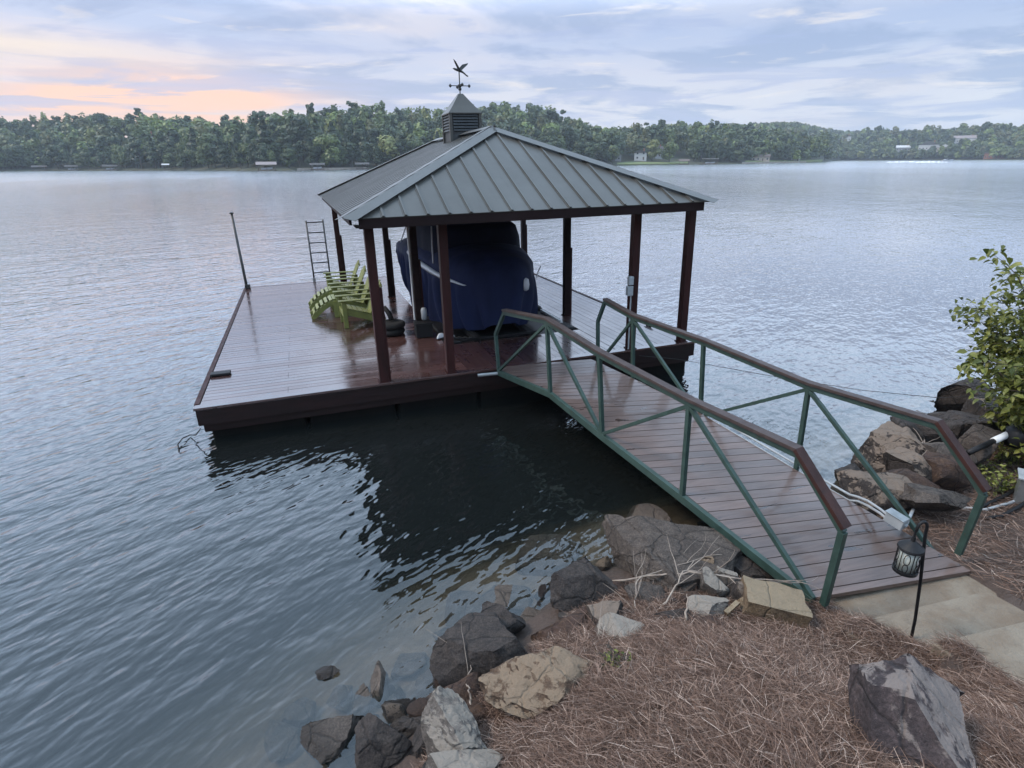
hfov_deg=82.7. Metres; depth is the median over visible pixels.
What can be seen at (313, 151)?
broadleaf tree
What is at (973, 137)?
lake house
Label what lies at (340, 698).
rock
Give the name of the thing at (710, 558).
rock
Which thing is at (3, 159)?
broadleaf tree
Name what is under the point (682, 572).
twig
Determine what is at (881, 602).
concrete step
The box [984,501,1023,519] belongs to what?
conduit
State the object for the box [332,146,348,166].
broadleaf tree
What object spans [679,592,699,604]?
rock
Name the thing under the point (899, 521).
junction box
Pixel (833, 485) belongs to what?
conduit
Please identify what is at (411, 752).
rock
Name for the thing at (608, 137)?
broadleaf tree
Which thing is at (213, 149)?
broadleaf tree
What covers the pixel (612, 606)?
rock
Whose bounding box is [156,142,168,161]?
broadleaf tree
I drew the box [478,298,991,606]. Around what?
footbridge
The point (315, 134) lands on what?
broadleaf tree
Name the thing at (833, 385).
mooring cable
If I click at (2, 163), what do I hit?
broadleaf tree
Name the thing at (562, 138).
broadleaf tree
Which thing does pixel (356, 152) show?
pine tree
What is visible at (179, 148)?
broadleaf tree
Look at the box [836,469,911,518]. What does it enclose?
rock
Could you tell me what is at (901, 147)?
lake house
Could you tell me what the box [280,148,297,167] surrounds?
broadleaf tree
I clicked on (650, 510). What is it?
rock
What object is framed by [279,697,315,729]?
rock
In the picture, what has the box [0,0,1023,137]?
sky
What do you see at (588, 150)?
broadleaf tree
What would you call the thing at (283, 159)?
broadleaf tree
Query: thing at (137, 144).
pine tree
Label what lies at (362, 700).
rock
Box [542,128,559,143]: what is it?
broadleaf tree
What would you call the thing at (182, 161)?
broadleaf tree
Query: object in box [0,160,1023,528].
lake water
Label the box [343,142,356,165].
broadleaf tree
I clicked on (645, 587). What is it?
rock
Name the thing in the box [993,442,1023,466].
weed
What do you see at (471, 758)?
rock
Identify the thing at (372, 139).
broadleaf tree
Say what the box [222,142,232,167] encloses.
pine tree
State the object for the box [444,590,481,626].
rock
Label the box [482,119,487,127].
broadleaf tree
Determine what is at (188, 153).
broadleaf tree
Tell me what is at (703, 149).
broadleaf tree
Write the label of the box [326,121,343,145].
pine tree
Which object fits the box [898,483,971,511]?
rock
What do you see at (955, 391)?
rock
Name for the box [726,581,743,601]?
rock
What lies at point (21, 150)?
broadleaf tree
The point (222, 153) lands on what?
broadleaf tree
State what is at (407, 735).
loose stone
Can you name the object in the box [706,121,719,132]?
pine tree
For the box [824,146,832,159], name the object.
broadleaf tree
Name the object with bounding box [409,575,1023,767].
pine straw
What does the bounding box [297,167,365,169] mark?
seawall
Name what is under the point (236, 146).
broadleaf tree
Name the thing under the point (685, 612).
twig
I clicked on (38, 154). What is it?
pine tree
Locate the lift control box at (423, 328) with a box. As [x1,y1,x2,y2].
[413,320,432,337]
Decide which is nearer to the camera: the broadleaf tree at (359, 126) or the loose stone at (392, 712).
the loose stone at (392, 712)
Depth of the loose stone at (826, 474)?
7.54 m
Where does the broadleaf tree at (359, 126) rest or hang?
on the hills
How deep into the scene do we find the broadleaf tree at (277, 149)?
318.63 m
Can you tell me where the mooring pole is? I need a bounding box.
[229,212,250,288]
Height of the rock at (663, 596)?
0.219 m
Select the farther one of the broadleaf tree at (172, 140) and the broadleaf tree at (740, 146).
the broadleaf tree at (740, 146)
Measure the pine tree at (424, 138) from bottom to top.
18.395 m
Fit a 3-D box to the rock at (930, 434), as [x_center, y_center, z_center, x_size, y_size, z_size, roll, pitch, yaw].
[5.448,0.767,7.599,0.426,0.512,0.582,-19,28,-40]
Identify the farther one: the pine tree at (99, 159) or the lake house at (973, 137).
the lake house at (973, 137)
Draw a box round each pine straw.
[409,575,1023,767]
[880,447,1023,603]
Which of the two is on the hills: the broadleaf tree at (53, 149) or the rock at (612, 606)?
the broadleaf tree at (53, 149)
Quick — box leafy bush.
[949,244,1023,461]
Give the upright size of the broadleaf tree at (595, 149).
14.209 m
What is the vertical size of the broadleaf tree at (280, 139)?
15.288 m
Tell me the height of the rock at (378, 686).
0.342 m
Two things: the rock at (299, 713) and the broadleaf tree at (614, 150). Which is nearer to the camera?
the rock at (299, 713)
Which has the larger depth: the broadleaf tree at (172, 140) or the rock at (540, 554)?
the broadleaf tree at (172, 140)
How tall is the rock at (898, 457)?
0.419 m
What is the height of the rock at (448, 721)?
0.529 m
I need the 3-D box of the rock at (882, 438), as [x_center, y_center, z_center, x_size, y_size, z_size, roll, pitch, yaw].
[4.706,0.885,7.363,0.810,0.708,0.759,-1,21,0]
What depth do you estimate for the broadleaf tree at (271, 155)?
308.68 m
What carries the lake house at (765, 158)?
on the lawn at (785, 160)
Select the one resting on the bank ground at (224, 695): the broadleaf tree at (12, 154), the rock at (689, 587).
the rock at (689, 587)
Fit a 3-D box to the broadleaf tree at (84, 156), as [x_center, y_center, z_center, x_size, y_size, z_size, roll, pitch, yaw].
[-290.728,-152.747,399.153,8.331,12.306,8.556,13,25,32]
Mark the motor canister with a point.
(423, 313)
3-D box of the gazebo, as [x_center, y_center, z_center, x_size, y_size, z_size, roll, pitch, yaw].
[-0.979,-3.821,12.641,6.039,4.507,9.445,-8,21,-18]
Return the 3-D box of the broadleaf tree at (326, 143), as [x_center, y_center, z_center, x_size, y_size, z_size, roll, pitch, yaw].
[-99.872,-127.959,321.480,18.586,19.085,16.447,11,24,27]
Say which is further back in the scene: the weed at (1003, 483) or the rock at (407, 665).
the weed at (1003, 483)
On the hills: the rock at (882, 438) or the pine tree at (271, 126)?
the pine tree at (271, 126)
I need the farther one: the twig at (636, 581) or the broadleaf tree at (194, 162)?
the broadleaf tree at (194, 162)
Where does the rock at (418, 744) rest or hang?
on the bank ground at (224, 695)
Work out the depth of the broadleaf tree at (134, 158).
379.96 m
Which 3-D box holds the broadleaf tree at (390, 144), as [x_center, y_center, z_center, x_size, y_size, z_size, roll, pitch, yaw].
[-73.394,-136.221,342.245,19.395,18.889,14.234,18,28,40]
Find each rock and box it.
[264,719,300,762]
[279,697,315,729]
[300,714,363,763]
[315,665,339,680]
[326,685,352,711]
[350,683,371,715]
[355,713,411,767]
[368,660,388,707]
[391,652,428,679]
[395,716,420,734]
[407,746,425,759]
[412,724,426,758]
[420,686,486,757]
[422,749,502,767]
[429,612,527,686]
[432,627,449,640]
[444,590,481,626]
[444,671,481,700]
[465,700,488,724]
[472,693,502,714]
[477,584,533,613]
[478,645,596,718]
[481,601,525,633]
[515,534,581,576]
[520,606,540,620]
[531,606,588,640]
[550,556,617,610]
[586,600,622,624]
[595,612,644,641]
[602,514,741,590]
[608,581,630,596]
[624,581,665,605]
[626,503,672,522]
[648,608,690,620]
[661,594,679,603]
[664,582,696,594]
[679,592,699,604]
[687,615,719,628]
[688,595,728,616]
[698,566,729,597]
[701,556,714,563]
[715,566,739,587]
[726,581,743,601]
[734,553,774,580]
[737,575,812,629]
[834,462,862,481]
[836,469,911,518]
[847,653,975,767]
[851,421,926,472]
[880,468,939,488]
[883,446,941,488]
[890,416,924,441]
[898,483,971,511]
[915,423,959,442]
[921,442,976,463]
[923,451,969,492]
[927,412,943,417]
[934,378,996,411]
[938,410,1007,450]
[958,424,1002,464]
[961,395,1013,431]
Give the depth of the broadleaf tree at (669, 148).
435.09 m
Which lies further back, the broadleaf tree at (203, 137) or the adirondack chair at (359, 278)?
the broadleaf tree at (203, 137)
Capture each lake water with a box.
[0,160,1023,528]
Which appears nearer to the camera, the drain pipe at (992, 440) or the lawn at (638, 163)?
the drain pipe at (992, 440)
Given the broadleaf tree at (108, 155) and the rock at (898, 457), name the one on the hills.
the broadleaf tree at (108, 155)
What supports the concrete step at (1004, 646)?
on the bank ground at (224, 695)
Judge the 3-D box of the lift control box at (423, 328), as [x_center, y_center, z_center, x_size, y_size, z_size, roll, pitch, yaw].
[-1.726,-1.073,11.358,0.350,0.286,0.280,-8,21,-18]
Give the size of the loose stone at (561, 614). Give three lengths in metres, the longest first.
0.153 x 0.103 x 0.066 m
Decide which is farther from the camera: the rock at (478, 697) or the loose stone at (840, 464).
the loose stone at (840, 464)
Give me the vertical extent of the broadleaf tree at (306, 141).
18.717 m
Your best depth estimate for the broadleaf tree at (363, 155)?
331.91 m
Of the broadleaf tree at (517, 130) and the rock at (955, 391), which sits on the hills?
the broadleaf tree at (517, 130)
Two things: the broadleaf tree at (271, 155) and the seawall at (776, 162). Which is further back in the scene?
the seawall at (776, 162)
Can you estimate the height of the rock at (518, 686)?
0.504 m
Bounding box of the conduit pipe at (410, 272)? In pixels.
[406,227,414,319]
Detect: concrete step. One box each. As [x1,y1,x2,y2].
[831,575,996,617]
[836,591,1023,646]
[930,622,1023,683]
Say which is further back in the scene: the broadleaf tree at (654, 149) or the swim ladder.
the broadleaf tree at (654, 149)
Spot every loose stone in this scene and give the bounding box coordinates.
[325,755,348,767]
[381,702,407,724]
[384,698,409,704]
[388,684,394,695]
[390,718,411,738]
[393,686,405,698]
[404,699,414,708]
[406,697,429,716]
[435,679,443,687]
[537,584,549,600]
[537,601,542,607]
[558,612,569,619]
[595,555,611,570]
[697,521,710,527]
[820,469,833,479]
[835,461,850,467]
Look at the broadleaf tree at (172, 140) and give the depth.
370.72 m
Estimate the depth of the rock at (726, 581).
5.03 m
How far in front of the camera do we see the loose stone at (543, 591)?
5.38 m
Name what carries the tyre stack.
on the floating dock
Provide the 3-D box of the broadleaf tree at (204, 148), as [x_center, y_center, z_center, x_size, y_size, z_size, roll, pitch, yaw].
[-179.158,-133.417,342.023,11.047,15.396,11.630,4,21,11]
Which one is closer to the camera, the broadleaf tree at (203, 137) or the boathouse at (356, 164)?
the boathouse at (356, 164)
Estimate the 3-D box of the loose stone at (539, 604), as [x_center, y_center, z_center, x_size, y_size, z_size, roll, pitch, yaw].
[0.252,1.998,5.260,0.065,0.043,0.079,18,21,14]
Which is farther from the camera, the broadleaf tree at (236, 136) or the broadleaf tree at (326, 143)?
the broadleaf tree at (236, 136)
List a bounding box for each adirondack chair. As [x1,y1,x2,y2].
[323,260,359,292]
[326,265,365,297]
[330,277,369,316]
[335,279,385,328]
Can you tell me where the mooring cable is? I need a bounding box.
[639,355,997,397]
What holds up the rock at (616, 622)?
on the bank ground at (224, 695)
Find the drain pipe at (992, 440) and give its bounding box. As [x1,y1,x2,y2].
[966,431,1007,455]
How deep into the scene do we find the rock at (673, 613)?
4.57 m
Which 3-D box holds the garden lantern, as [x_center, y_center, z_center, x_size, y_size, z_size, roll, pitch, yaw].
[2.862,1.518,4.206,0.289,1.221,0.169,7,22,20]
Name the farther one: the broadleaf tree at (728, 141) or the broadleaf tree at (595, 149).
the broadleaf tree at (728, 141)
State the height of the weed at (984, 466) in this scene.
0.299 m
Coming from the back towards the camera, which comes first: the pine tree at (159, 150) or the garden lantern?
the pine tree at (159, 150)
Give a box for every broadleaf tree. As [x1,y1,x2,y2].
[0,148,8,169]
[0,152,12,169]
[2,148,23,168]
[11,144,25,168]
[41,144,63,168]
[41,159,50,166]
[73,155,86,166]
[78,152,94,169]
[89,157,100,166]
[101,154,112,167]
[104,146,118,167]
[111,146,125,166]
[117,152,131,168]
[124,146,144,167]
[125,144,134,167]
[142,146,158,163]
[146,146,163,167]
[150,158,154,167]
[155,130,164,145]
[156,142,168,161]
[162,147,174,166]
[163,153,175,168]
[164,128,179,147]
[173,144,190,167]
[174,140,190,164]
[176,153,187,168]
[182,149,197,167]
[192,155,197,166]
[195,132,217,151]
[195,143,216,168]
[205,145,219,167]
[216,148,232,165]
[229,132,241,150]
[233,142,243,167]
[234,142,255,166]
[242,124,257,143]
[246,137,258,161]
[247,142,257,167]
[251,142,270,166]
[265,150,276,167]
[268,142,282,160]
[275,113,309,139]
[275,136,294,149]
[278,154,281,165]
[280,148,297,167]
[281,156,293,167]
[282,144,298,165]
[284,117,312,160]
[301,133,317,166]
[304,146,319,166]
[307,130,324,142]
[312,134,343,167]
[314,136,324,165]
[319,153,329,165]
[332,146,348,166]
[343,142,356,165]
[344,123,357,149]
[350,120,368,147]
[355,149,372,166]
[357,144,372,166]
[366,128,380,163]
[368,143,385,165]
[372,146,381,165]
[376,128,391,143]
[377,135,399,160]
[378,146,390,163]
[393,137,406,155]
[404,138,423,149]
[405,133,419,140]
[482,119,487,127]
[499,124,512,131]
[508,126,530,137]
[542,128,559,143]
[551,141,566,149]
[556,135,565,146]
[559,124,580,147]
[567,141,574,151]
[572,142,586,156]
[584,146,593,158]
[589,134,602,154]
[590,143,599,158]
[595,141,610,160]
[600,131,620,149]
[606,145,620,163]
[612,134,625,154]
[646,139,661,160]
[661,142,678,161]
[685,140,701,161]
[697,142,706,161]
[707,147,711,158]
[711,140,727,161]
[722,139,731,160]
[732,150,743,162]
[734,140,750,161]
[778,143,792,160]
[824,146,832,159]
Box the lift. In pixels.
[427,305,574,343]
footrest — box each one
[308,286,331,309]
[310,294,338,319]
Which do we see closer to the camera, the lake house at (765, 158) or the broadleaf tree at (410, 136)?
the broadleaf tree at (410, 136)
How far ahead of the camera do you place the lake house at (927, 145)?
751.17 m
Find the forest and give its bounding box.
[0,100,1023,165]
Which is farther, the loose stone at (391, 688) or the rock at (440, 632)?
the rock at (440, 632)
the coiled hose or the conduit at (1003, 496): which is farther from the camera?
the coiled hose
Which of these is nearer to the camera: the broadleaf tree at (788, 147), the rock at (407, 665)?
the rock at (407, 665)
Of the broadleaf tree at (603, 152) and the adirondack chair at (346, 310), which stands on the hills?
the broadleaf tree at (603, 152)
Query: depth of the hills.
411.38 m
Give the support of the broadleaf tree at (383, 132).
on the hills
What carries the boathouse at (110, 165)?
on the hills
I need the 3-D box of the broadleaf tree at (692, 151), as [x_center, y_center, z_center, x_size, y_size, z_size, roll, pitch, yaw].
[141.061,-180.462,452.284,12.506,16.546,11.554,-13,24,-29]
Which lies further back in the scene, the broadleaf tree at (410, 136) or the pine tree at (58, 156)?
the pine tree at (58, 156)
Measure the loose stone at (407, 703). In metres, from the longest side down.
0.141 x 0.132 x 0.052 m
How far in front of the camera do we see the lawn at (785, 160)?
506.62 m
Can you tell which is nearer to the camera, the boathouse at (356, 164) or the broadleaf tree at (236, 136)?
the boathouse at (356, 164)
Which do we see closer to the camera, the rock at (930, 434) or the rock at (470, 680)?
the rock at (470, 680)
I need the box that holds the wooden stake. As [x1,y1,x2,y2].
[724,600,739,616]
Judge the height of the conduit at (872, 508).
0.273 m
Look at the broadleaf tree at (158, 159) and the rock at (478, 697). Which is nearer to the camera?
the rock at (478, 697)
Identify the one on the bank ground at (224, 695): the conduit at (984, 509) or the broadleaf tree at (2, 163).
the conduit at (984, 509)
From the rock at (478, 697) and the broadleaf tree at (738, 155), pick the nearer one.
the rock at (478, 697)
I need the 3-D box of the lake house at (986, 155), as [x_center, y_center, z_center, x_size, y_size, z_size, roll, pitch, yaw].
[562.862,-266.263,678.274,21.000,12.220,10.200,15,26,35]
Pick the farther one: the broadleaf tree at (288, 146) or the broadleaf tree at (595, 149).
the broadleaf tree at (595, 149)
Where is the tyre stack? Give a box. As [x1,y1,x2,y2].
[385,319,404,336]
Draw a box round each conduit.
[639,381,884,517]
[729,426,885,513]
[904,500,1014,527]
[983,488,1014,507]
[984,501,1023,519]
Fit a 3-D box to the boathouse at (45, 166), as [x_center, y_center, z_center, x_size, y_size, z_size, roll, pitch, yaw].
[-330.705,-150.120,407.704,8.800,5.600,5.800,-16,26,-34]
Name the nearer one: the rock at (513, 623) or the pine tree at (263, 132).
the rock at (513, 623)
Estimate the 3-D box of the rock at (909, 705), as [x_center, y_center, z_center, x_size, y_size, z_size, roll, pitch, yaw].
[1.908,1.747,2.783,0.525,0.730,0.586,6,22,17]
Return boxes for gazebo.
[315,94,717,382]
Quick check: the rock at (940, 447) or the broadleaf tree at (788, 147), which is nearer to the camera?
the rock at (940, 447)
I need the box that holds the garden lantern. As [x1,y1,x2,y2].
[892,520,928,637]
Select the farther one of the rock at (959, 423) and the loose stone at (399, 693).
the rock at (959, 423)
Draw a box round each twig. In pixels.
[428,627,471,673]
[466,684,471,704]
[603,538,721,614]
[612,550,830,597]
[660,536,721,610]
[684,594,688,619]
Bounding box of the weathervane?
[449,59,470,93]
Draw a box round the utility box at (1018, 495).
[1012,468,1023,503]
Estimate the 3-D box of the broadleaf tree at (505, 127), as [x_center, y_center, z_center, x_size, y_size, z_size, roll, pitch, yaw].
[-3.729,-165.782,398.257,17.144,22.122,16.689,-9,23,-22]
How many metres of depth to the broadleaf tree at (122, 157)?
385.43 m
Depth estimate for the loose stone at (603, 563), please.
5.68 m
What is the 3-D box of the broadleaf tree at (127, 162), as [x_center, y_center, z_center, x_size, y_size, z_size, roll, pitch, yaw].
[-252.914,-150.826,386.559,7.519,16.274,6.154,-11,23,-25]
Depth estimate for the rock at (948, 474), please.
6.56 m
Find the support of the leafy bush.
on the bank ground at (224, 695)
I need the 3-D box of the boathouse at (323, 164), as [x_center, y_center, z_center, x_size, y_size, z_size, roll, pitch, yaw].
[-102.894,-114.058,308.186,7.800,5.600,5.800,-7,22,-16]
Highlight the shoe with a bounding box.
[436,333,443,339]
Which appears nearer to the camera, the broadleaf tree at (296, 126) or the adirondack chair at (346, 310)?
the adirondack chair at (346, 310)
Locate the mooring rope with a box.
[177,428,200,457]
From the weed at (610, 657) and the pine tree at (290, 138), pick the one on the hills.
the pine tree at (290, 138)
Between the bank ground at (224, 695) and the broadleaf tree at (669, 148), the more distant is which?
the broadleaf tree at (669, 148)
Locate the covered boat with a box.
[396,221,540,329]
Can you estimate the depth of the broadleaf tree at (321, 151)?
325.71 m
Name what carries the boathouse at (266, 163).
on the hills
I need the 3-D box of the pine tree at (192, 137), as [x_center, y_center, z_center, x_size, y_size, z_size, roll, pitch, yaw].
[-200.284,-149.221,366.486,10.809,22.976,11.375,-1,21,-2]
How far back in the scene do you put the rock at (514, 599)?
5.36 m
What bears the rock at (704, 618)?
on the bank ground at (224, 695)
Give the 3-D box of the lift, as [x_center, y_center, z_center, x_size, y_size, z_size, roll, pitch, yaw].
[-0.928,-1.765,13.901,2.640,0.500,5.965,-8,21,-18]
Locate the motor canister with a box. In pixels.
[421,307,426,319]
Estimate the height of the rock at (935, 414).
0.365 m
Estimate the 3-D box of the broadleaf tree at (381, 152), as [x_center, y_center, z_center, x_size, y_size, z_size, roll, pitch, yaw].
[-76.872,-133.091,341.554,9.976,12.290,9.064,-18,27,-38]
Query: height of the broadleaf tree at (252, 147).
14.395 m
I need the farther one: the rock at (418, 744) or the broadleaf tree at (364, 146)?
the broadleaf tree at (364, 146)
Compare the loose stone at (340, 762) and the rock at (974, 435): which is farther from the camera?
the rock at (974, 435)
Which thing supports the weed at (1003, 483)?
on the bank ground at (224, 695)
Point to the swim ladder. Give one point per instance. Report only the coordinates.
(311, 253)
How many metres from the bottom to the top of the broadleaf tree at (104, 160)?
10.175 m
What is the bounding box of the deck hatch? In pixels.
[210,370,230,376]
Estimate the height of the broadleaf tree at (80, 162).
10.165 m
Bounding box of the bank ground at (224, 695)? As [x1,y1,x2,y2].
[0,377,1023,767]
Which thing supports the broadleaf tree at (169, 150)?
on the hills
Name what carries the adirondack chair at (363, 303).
on the floating dock
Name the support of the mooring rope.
attached to the floating dock
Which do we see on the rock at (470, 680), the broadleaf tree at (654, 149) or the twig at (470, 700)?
the twig at (470, 700)
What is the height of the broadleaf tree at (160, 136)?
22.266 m
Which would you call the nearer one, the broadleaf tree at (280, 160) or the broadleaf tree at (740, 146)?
the broadleaf tree at (280, 160)
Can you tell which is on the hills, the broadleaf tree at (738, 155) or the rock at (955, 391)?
the broadleaf tree at (738, 155)
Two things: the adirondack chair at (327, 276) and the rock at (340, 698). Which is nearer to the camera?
the rock at (340, 698)
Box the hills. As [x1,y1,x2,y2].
[0,137,1023,170]
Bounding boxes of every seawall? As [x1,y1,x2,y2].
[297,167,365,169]
[742,161,805,163]
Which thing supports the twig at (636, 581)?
on the rock at (630, 537)
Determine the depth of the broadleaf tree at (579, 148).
392.18 m
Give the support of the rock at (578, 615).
on the bank ground at (224, 695)
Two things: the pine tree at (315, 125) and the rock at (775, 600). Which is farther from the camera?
the pine tree at (315, 125)
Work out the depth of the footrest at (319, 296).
13.88 m
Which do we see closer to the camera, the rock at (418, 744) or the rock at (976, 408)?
the rock at (418, 744)
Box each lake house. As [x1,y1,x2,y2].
[634,148,646,160]
[655,144,663,158]
[751,153,770,161]
[896,144,910,151]
[918,140,938,150]
[953,134,976,144]
[983,152,1004,158]
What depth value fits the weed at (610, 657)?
3.82 m
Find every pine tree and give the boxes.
[34,151,45,168]
[55,153,63,168]
[87,147,97,167]
[96,151,103,168]
[129,139,143,168]
[147,137,160,168]
[155,148,165,167]
[186,128,198,149]
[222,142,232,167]
[255,117,274,160]
[268,121,283,139]
[279,132,295,147]
[292,143,303,164]
[310,118,322,132]
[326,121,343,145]
[346,142,359,166]
[358,132,371,166]
[381,142,392,161]
[395,132,406,155]
[420,134,431,142]
[582,134,592,146]
[583,142,592,156]
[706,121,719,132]
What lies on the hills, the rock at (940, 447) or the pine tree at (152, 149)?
the pine tree at (152, 149)
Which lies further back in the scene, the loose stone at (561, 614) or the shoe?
the shoe
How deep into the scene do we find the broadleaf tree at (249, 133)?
322.34 m
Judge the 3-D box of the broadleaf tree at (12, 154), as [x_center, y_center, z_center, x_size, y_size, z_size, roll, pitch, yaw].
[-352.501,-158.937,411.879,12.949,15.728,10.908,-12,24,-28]
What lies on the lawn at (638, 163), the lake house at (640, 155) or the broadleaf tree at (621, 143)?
the lake house at (640, 155)
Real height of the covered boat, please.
1.996 m
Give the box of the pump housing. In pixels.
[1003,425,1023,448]
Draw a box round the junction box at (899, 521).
[883,508,909,530]
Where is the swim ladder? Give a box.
[305,220,331,281]
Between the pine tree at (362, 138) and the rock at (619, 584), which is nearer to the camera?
the rock at (619, 584)
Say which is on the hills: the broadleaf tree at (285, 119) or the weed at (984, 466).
the broadleaf tree at (285, 119)
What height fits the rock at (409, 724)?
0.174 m
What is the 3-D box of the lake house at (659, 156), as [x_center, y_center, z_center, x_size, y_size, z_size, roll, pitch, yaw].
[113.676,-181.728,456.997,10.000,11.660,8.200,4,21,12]
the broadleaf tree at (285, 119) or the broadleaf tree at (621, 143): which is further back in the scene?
the broadleaf tree at (621, 143)
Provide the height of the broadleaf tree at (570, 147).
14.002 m
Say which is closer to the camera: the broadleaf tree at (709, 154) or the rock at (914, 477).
the rock at (914, 477)
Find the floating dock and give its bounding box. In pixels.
[193,273,694,450]
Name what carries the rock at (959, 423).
on the bank ground at (224, 695)
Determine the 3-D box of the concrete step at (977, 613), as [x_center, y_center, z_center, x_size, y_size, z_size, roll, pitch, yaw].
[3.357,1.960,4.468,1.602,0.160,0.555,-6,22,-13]
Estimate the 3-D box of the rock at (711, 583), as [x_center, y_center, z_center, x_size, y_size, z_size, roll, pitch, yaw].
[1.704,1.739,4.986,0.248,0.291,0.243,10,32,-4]
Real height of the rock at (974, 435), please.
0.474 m
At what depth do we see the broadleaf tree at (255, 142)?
318.89 m
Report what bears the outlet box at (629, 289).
attached to the gazebo
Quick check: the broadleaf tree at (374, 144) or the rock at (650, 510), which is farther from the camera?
the broadleaf tree at (374, 144)
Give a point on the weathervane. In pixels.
(459, 70)
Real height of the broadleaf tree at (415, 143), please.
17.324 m
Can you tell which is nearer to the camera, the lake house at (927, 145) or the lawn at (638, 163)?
the lawn at (638, 163)
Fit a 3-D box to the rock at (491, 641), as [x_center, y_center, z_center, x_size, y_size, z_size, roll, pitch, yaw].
[-0.217,2.106,4.522,0.800,0.637,0.719,-1,21,0]
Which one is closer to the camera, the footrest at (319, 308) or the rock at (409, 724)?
the rock at (409, 724)
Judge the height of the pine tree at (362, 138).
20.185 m
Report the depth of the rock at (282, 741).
4.17 m
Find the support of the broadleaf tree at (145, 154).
on the hills
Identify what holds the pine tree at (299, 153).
on the hills
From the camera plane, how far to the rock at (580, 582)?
5.00 m
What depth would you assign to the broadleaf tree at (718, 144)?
453.64 m
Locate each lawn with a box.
[617,162,687,164]
[745,159,822,161]
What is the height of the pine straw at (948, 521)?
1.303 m
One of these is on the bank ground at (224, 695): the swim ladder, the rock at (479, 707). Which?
the rock at (479, 707)
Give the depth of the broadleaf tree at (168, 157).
364.03 m
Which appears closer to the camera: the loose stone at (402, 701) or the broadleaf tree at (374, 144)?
the loose stone at (402, 701)
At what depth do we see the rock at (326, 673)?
4.53 m
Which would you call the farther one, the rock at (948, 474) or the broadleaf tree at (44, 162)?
the broadleaf tree at (44, 162)
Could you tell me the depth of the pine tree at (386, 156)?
337.34 m
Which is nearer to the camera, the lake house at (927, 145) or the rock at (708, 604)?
the rock at (708, 604)
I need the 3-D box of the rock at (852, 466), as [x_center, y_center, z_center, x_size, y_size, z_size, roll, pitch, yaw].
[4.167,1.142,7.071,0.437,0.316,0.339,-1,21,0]
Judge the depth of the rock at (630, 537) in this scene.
5.40 m
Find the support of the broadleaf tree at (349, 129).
on the hills
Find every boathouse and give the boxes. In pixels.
[31,165,46,170]
[64,165,77,170]
[102,165,117,170]
[255,162,276,170]
[309,163,324,169]
[355,162,368,169]
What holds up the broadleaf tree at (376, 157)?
on the hills
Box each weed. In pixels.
[595,641,630,671]
[976,459,1006,478]
[977,463,1017,495]
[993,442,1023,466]
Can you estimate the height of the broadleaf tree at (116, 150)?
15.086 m
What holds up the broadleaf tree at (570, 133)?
on the hills
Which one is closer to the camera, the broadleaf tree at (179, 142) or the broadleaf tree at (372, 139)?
the broadleaf tree at (372, 139)
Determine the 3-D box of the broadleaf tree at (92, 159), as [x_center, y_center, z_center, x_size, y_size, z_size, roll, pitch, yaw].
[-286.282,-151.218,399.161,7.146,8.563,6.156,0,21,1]
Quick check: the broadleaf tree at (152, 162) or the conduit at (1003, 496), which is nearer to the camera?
the conduit at (1003, 496)
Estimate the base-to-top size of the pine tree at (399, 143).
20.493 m
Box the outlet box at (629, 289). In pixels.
[626,276,633,348]
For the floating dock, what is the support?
on the lake water at (846, 228)
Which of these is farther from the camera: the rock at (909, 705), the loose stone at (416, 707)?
the loose stone at (416, 707)
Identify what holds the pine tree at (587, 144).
on the hills
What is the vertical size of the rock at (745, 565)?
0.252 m
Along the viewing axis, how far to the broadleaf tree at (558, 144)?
380.27 m
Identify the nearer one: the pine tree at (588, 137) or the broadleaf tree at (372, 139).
the broadleaf tree at (372, 139)
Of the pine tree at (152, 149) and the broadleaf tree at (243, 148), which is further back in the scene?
the pine tree at (152, 149)
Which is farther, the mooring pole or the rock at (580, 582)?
the mooring pole
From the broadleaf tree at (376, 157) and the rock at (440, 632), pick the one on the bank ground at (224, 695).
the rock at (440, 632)
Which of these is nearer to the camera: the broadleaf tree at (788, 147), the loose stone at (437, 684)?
the loose stone at (437, 684)
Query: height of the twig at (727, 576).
0.559 m
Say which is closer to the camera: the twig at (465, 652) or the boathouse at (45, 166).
the twig at (465, 652)
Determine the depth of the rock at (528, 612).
5.11 m
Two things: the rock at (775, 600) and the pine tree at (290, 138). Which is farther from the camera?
the pine tree at (290, 138)
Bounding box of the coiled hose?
[384,306,393,320]
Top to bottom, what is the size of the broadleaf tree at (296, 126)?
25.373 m

